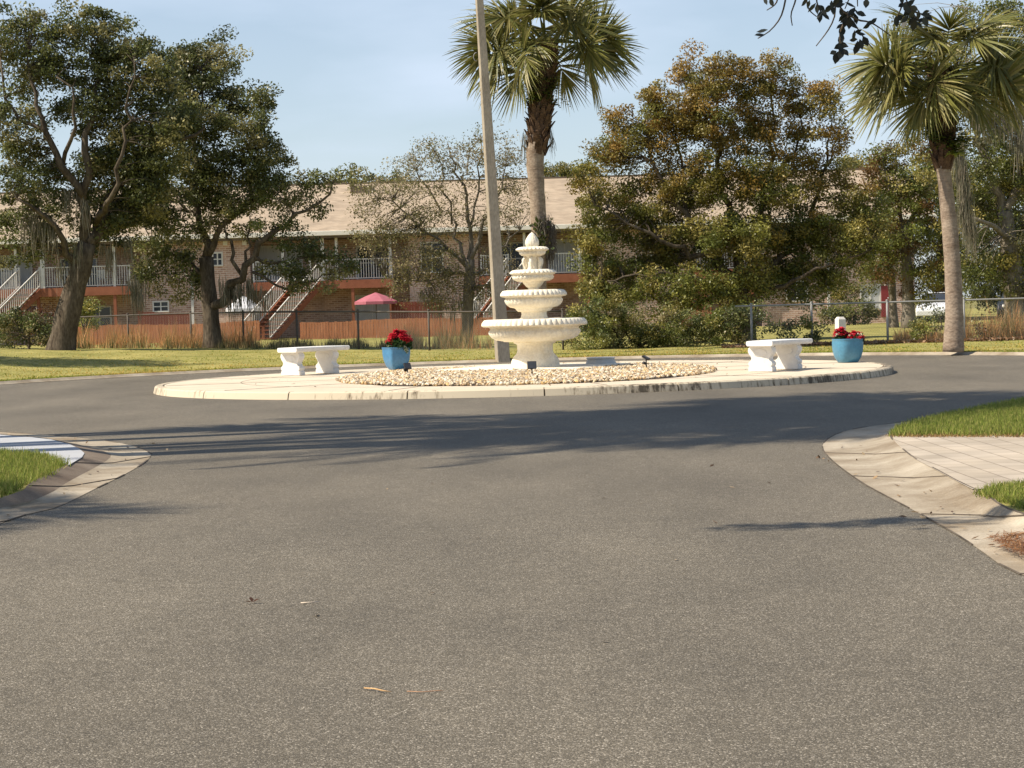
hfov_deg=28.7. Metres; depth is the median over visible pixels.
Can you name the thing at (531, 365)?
solar spotlight
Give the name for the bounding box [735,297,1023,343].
chain link fence
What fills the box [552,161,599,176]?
distant tree
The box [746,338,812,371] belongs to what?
garden bench
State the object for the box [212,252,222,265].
window
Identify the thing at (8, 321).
leafy shrub
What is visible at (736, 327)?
hedge shrub
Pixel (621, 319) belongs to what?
overgrown hedge
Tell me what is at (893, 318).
slender tree
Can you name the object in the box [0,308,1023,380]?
lawn
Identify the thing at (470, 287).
oak sapling
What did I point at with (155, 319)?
privacy screen
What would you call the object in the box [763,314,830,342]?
sprawling shrub
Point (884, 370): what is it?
island kerb
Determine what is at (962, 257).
laurel oak
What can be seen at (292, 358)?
garden bench
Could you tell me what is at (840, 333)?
poinsettia
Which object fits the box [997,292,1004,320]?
parked car
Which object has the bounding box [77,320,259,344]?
board fence
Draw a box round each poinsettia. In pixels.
[385,329,412,352]
[833,327,857,338]
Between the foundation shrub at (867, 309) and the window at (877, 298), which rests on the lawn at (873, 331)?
the foundation shrub at (867, 309)
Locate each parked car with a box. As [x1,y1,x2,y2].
[916,292,944,321]
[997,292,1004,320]
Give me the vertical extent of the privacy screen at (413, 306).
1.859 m
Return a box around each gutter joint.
[0,432,151,521]
[822,419,1023,574]
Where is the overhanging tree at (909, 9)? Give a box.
[755,0,932,63]
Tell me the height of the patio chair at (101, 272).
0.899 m
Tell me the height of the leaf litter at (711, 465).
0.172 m
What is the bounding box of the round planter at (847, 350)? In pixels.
[832,338,862,362]
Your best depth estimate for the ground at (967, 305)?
269.12 m
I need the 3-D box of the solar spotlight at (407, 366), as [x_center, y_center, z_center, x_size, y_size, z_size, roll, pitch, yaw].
[-2.031,-0.282,38.603,0.150,0.253,0.144,-3,3,-35]
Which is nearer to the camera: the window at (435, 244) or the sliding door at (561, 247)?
the window at (435, 244)
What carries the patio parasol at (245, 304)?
on the lawn at (873, 331)
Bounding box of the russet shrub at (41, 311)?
[19,301,54,337]
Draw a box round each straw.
[364,687,390,691]
[984,530,1023,554]
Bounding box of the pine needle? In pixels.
[407,690,443,691]
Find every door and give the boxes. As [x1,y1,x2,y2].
[0,255,32,289]
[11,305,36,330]
[60,258,97,287]
[90,306,111,327]
[256,245,302,281]
[355,294,389,328]
[356,245,389,279]
[502,242,522,274]
[549,239,580,271]
[881,285,888,316]
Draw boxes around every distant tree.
[310,172,369,183]
[362,169,411,181]
[544,159,576,176]
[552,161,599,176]
[834,149,898,168]
[899,156,976,217]
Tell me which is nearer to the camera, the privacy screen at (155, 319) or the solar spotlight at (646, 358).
the solar spotlight at (646, 358)
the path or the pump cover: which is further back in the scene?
the pump cover
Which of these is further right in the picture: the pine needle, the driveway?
the driveway
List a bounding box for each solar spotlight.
[403,363,411,371]
[527,361,536,373]
[642,355,649,367]
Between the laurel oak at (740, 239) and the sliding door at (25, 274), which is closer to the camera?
the laurel oak at (740, 239)
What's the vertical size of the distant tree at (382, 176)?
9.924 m
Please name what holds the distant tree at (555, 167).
on the lawn at (873, 331)
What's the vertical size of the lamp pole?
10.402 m
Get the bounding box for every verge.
[980,489,1023,512]
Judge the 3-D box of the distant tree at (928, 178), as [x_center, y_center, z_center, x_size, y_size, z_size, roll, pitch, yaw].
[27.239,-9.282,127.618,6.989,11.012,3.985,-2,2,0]
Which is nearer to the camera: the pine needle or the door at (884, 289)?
the pine needle
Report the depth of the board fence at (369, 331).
96.46 m
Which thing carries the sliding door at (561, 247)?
in the apartment building
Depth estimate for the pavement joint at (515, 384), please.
37.06 m
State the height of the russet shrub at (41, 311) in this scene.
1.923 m
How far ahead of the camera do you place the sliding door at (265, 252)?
103.78 m
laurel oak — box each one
[561,38,897,340]
[833,154,922,198]
[836,127,944,327]
[903,149,1003,319]
[966,129,1023,315]
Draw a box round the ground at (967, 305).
[915,298,996,308]
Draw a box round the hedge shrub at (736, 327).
[711,299,772,343]
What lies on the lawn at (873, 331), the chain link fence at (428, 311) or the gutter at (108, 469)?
the chain link fence at (428, 311)
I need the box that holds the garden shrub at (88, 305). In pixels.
[78,296,105,338]
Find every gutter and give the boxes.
[0,432,150,522]
[823,418,1023,574]
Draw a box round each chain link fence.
[80,308,563,350]
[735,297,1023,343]
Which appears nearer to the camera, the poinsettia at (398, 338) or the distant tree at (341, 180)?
the poinsettia at (398, 338)
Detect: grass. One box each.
[0,446,70,497]
[885,396,1023,508]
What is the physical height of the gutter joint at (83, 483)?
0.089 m
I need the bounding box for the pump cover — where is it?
[586,357,615,363]
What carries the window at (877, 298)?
in the apartment building
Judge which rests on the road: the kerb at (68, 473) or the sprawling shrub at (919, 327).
the kerb at (68, 473)
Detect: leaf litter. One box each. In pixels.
[7,363,1017,640]
[721,336,1023,347]
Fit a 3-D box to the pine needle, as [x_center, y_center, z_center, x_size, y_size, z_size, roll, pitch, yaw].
[-0.317,1.122,7.305,0.137,0.007,0.039,-2,2,0]
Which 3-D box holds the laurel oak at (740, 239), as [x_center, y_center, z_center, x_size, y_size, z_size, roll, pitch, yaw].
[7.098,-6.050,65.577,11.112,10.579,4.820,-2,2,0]
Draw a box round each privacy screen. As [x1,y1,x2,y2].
[138,311,189,338]
[391,302,441,334]
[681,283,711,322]
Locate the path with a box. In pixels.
[0,435,83,464]
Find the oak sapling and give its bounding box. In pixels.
[343,119,548,340]
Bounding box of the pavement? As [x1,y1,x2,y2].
[164,360,882,390]
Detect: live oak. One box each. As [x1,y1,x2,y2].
[0,0,208,349]
[125,23,373,347]
[880,0,1023,325]
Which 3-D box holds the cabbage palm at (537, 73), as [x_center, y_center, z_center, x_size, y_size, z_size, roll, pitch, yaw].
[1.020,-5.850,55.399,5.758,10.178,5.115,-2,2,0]
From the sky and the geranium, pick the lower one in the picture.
the geranium
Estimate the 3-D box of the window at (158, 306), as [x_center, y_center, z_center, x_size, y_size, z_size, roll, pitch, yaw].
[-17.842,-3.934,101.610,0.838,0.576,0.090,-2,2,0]
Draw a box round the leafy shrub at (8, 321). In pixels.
[0,306,52,348]
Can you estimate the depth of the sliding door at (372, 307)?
103.91 m
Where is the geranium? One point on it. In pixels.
(855, 333)
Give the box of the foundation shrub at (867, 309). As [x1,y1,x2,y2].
[813,298,880,324]
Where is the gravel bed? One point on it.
(511, 384)
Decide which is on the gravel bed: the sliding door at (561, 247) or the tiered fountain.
the tiered fountain
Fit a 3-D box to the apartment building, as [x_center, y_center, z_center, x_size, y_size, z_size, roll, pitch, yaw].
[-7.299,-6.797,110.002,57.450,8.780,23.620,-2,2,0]
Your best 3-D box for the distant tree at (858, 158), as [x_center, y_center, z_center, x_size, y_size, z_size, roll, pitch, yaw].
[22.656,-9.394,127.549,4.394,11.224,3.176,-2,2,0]
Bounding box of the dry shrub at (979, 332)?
[965,317,1022,336]
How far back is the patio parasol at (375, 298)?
98.65 m
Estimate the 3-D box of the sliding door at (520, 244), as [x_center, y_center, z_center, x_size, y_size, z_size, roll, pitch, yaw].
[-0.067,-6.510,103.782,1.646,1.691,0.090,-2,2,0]
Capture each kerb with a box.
[0,352,1023,384]
[0,434,110,507]
[153,360,893,399]
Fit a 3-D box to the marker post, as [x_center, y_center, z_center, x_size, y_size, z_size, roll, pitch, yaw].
[8.062,-1.167,49.068,0.194,0.963,0.194,-2,2,-20]
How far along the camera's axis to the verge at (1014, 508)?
12.43 m
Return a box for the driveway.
[893,435,1023,488]
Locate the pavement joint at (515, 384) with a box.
[168,360,876,390]
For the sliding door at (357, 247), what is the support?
in the apartment building
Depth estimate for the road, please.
9.89 m
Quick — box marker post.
[835,317,845,330]
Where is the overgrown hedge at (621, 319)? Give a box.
[555,290,748,349]
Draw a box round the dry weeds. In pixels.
[76,295,1023,348]
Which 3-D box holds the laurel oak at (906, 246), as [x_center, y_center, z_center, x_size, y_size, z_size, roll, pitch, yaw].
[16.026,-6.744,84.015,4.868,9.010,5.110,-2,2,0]
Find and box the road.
[0,355,1023,767]
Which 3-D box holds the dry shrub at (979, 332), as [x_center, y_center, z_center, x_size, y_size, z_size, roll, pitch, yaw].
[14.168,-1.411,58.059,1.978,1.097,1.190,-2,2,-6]
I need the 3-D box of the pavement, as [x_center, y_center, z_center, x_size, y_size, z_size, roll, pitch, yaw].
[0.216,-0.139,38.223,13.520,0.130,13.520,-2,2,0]
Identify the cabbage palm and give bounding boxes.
[445,0,646,316]
[828,2,1023,351]
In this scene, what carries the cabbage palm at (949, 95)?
on the lawn at (873, 331)
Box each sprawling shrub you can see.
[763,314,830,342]
[902,305,944,339]
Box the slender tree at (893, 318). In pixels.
[825,232,924,327]
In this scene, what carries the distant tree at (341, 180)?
on the lawn at (873, 331)
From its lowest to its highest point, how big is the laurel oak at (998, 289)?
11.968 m
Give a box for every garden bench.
[277,345,349,375]
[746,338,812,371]
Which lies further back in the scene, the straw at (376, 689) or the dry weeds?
the dry weeds
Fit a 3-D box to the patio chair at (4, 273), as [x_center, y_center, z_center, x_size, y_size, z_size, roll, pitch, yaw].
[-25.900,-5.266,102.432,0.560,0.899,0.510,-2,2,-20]
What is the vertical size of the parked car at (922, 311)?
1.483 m
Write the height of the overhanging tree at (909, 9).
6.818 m
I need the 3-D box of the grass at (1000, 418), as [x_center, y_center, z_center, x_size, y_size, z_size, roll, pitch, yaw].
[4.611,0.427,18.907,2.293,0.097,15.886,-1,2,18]
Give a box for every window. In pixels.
[152,301,168,311]
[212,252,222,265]
[420,242,443,272]
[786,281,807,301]
[860,284,881,309]
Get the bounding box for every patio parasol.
[226,297,260,311]
[354,292,396,332]
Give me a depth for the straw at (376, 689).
7.36 m
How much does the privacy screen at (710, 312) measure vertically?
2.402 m
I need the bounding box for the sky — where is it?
[0,0,1023,298]
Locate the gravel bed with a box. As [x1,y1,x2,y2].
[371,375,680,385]
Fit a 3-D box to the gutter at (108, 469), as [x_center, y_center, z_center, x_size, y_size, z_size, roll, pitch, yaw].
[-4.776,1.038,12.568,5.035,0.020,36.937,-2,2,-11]
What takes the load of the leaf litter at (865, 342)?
on the lawn at (873, 331)
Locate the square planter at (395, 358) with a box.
[382,347,410,369]
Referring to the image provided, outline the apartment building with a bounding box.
[0,168,936,344]
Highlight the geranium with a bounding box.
[846,330,864,341]
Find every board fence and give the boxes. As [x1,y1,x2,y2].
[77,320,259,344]
[300,317,492,339]
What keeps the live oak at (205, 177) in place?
on the lawn at (873, 331)
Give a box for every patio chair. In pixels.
[0,272,11,289]
[97,270,110,286]
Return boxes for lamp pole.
[473,0,509,361]
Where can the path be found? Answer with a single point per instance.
(51, 446)
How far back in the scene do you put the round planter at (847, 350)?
39.14 m
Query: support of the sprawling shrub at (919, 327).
on the lawn at (873, 331)
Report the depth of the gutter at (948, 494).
14.19 m
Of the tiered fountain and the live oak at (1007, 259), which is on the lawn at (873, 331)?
the live oak at (1007, 259)
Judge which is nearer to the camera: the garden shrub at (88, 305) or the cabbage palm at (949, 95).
the cabbage palm at (949, 95)
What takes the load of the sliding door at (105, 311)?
in the apartment building
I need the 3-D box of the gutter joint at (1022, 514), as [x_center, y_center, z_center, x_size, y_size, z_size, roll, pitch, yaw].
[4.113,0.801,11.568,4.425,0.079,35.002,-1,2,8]
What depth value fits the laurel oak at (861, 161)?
116.23 m
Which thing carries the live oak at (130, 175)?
on the lawn at (873, 331)

